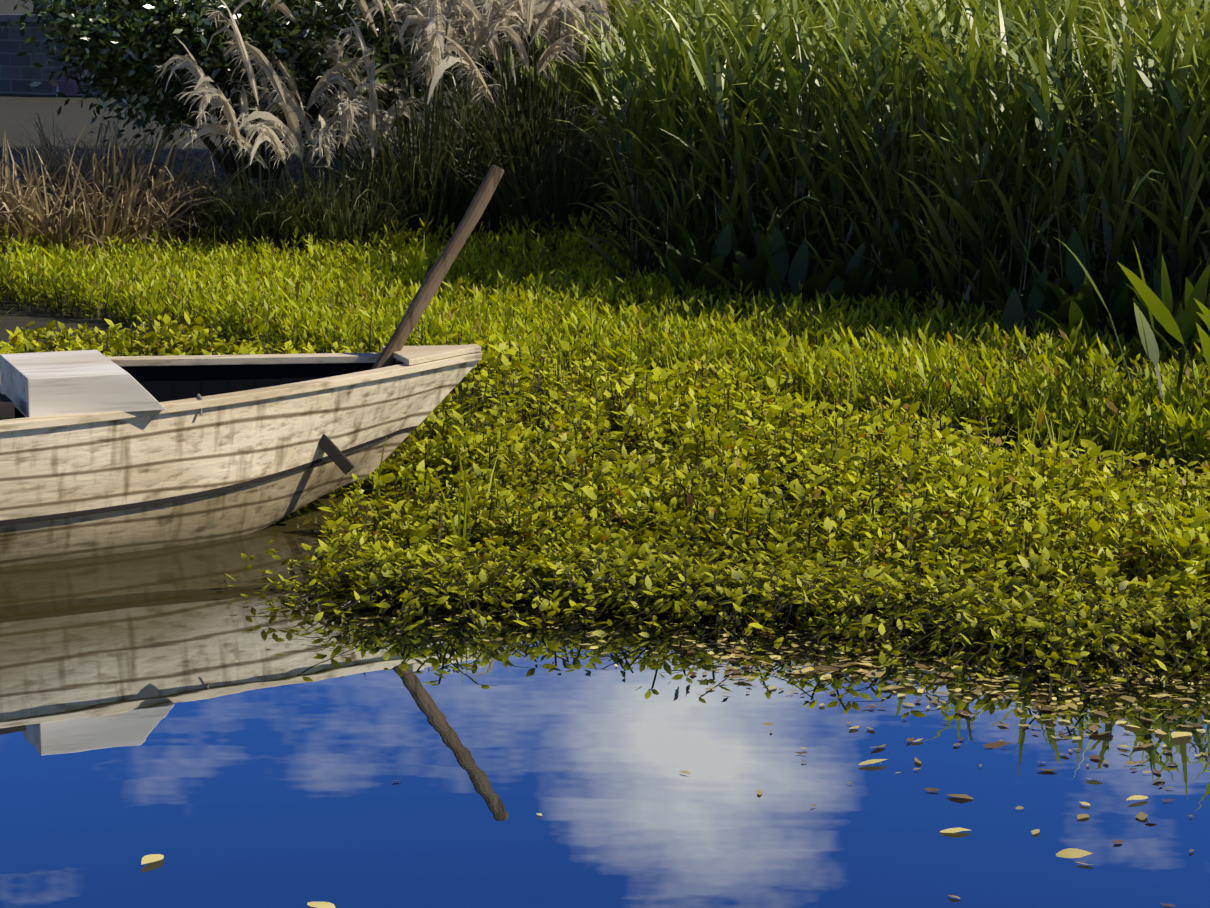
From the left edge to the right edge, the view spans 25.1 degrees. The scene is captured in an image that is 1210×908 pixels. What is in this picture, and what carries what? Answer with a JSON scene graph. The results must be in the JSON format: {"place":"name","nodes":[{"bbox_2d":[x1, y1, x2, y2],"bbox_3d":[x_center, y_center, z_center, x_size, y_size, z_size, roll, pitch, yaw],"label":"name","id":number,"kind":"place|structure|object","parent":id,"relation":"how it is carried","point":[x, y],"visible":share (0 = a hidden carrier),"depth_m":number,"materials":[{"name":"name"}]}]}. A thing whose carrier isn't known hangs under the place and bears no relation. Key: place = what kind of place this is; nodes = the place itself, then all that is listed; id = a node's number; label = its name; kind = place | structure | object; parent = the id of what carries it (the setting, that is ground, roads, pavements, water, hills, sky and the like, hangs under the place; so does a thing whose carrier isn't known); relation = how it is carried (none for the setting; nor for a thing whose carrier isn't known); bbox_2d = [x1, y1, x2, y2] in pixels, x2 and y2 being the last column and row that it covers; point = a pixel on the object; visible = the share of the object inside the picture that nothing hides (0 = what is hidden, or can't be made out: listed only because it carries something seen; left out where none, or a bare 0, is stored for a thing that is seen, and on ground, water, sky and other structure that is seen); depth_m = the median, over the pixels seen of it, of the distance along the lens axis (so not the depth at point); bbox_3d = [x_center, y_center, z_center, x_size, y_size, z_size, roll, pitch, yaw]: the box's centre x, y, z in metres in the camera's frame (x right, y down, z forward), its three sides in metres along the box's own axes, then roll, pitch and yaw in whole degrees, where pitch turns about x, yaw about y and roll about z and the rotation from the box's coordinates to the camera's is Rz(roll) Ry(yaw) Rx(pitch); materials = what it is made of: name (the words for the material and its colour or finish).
{"place":"outdoors","nodes":[
{"label":"outdoors","id":0,"kind":"place"},
{"bbox_2d":[33,0,41,13],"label":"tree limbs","id":1,"kind":"object","parent":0,"point":[34,5],"depth_m":60.93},
{"bbox_2d":[18,0,390,177],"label":"tree limbs","id":2,"kind":"object","parent":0,"point":[254,169],"depth_m":21.18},
{"bbox_2d":[301,36,499,158],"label":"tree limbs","id":3,"kind":"object","parent":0,"point":[341,144],"depth_m":23.66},
{"bbox_2d":[392,0,592,109],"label":"tree limbs","id":4,"kind":"object","parent":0,"point":[489,69],"depth_m":22.56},
{"bbox_2d":[0,440,1209,907],"bbox_3d":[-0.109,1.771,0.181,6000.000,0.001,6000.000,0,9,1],"label":"water","id":5,"kind":"structure","parent":0,"point":[190,726],"depth_m":6.42,"materials":[{"name":"blue liquid"}]},
{"bbox_2d":[0,165,503,566],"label":"boat","id":6,"kind":"object","parent":5,"relation":"on","point":[101,454],"visible":0.96,"depth_m":8.95,"materials":[{"name":"brown wood"}]},
{"bbox_2d":[0,311,1209,649],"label":"aquatic plants","id":7,"kind":"object","parent":5,"relation":"on","point":[610,469],"visible":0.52,"depth_m":9.25,"materials":[{"name":"green plant"}]},
{"bbox_2d":[141,542,1209,907],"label":"floating leaves","id":8,"kind":"object","parent":5,"relation":"on","point":[1071,852],"visible":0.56,"depth_m":7.18,"materials":[{"name":"yellow plant"}]},
{"bbox_2d":[213,521,1209,702],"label":"aquatic plants","id":9,"kind":"object","parent":5,"relation":"on","point":[546,560],"depth_m":7.77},
{"bbox_2d":[0,0,1209,475],"bbox_3d":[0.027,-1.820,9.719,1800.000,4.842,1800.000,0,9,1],"label":"ground","id":10,"kind":"structure","parent":0,"point":[70,120],"depth_m":25.16,"materials":[{"name":"brown soil"}]},
{"bbox_2d":[0,4,119,97],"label":"building","id":11,"kind":"structure","parent":10,"relation":"on","point":[18,74],"depth_m":46.10,"materials":[{"name":"stone"}]},
{"bbox_2d":[0,101,272,262],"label":"dry grass clumps","id":12,"kind":"object","parent":10,"relation":"on","point":[46,201],"visible":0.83,"depth_m":17.18,"materials":[{"name":"brown plant"}]},
{"bbox_2d":[2,0,467,205],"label":"pampas grass","id":13,"kind":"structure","parent":10,"relation":"on","point":[100,26],"depth_m":17.52,"materials":[{"name":"plant"}]},
{"bbox_2d":[167,33,626,260],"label":"pampas grass leaves","id":14,"kind":"object","parent":10,"relation":"on","point":[536,178],"visible":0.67,"depth_m":17.10,"materials":[{"name":"green plant"}]},
{"bbox_2d":[215,0,615,238],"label":"reeds","id":15,"kind":"object","parent":10,"relation":"on","point":[515,83],"visible":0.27,"depth_m":17.38,"materials":[{"name":"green plant"}]},
{"bbox_2d":[153,0,687,169],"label":"pampas grass plumes","id":16,"kind":"object","parent":15,"relation":"attached to","point":[479,33],"visible":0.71,"depth_m":17.01,"materials":[{"name":"beige plant"}]},
{"bbox_2d":[329,0,541,145],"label":"tree foliage","id":17,"kind":"object","parent":10,"relation":"on","point":[459,81],"depth_m":21.79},
{"bbox_2d":[399,1,626,182],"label":"tree foliage","id":18,"kind":"object","parent":10,"relation":"on","point":[488,63],"depth_m":19.70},
{"bbox_2d":[480,0,616,152],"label":"pampas grass","id":19,"kind":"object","parent":10,"relation":"on","point":[554,64],"depth_m":18.59,"materials":[{"name":"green plant"}]},
{"bbox_2d":[0,210,1209,472],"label":"mat plants","id":20,"kind":"object","parent":10,"relation":"on","point":[144,270],"visible":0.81,"depth_m":13.21,"materials":[{"name":"green plant"}]},
{"bbox_2d":[0,217,1209,476],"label":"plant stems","id":21,"kind":"object","parent":10,"relation":"on","point":[574,277],"visible":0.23,"depth_m":13.04,"materials":[{"name":"green plant"}]},
{"bbox_2d":[0,225,1209,603],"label":"grass mat","id":22,"kind":"object","parent":10,"relation":"on","point":[462,473],"depth_m":10.71,"materials":[{"name":"green plant"}]},
{"bbox_2d":[552,0,1209,346],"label":"reed","id":23,"kind":"object","parent":10,"relation":"on","point":[1172,56],"depth_m":13.62,"materials":[{"name":"green plant"}]},
{"bbox_2d":[649,205,1209,377],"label":"marsh plants","id":24,"kind":"object","parent":10,"relation":"on","point":[767,266],"visible":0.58,"depth_m":13.34,"materials":[{"name":"green plant"}]},
{"bbox_2d":[1051,235,1209,428],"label":"tall marsh plants","id":25,"kind":"object","parent":10,"relation":"on","point":[1195,308],"visible":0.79,"depth_m":10.59,"materials":[{"name":"green plant"}]}
]}

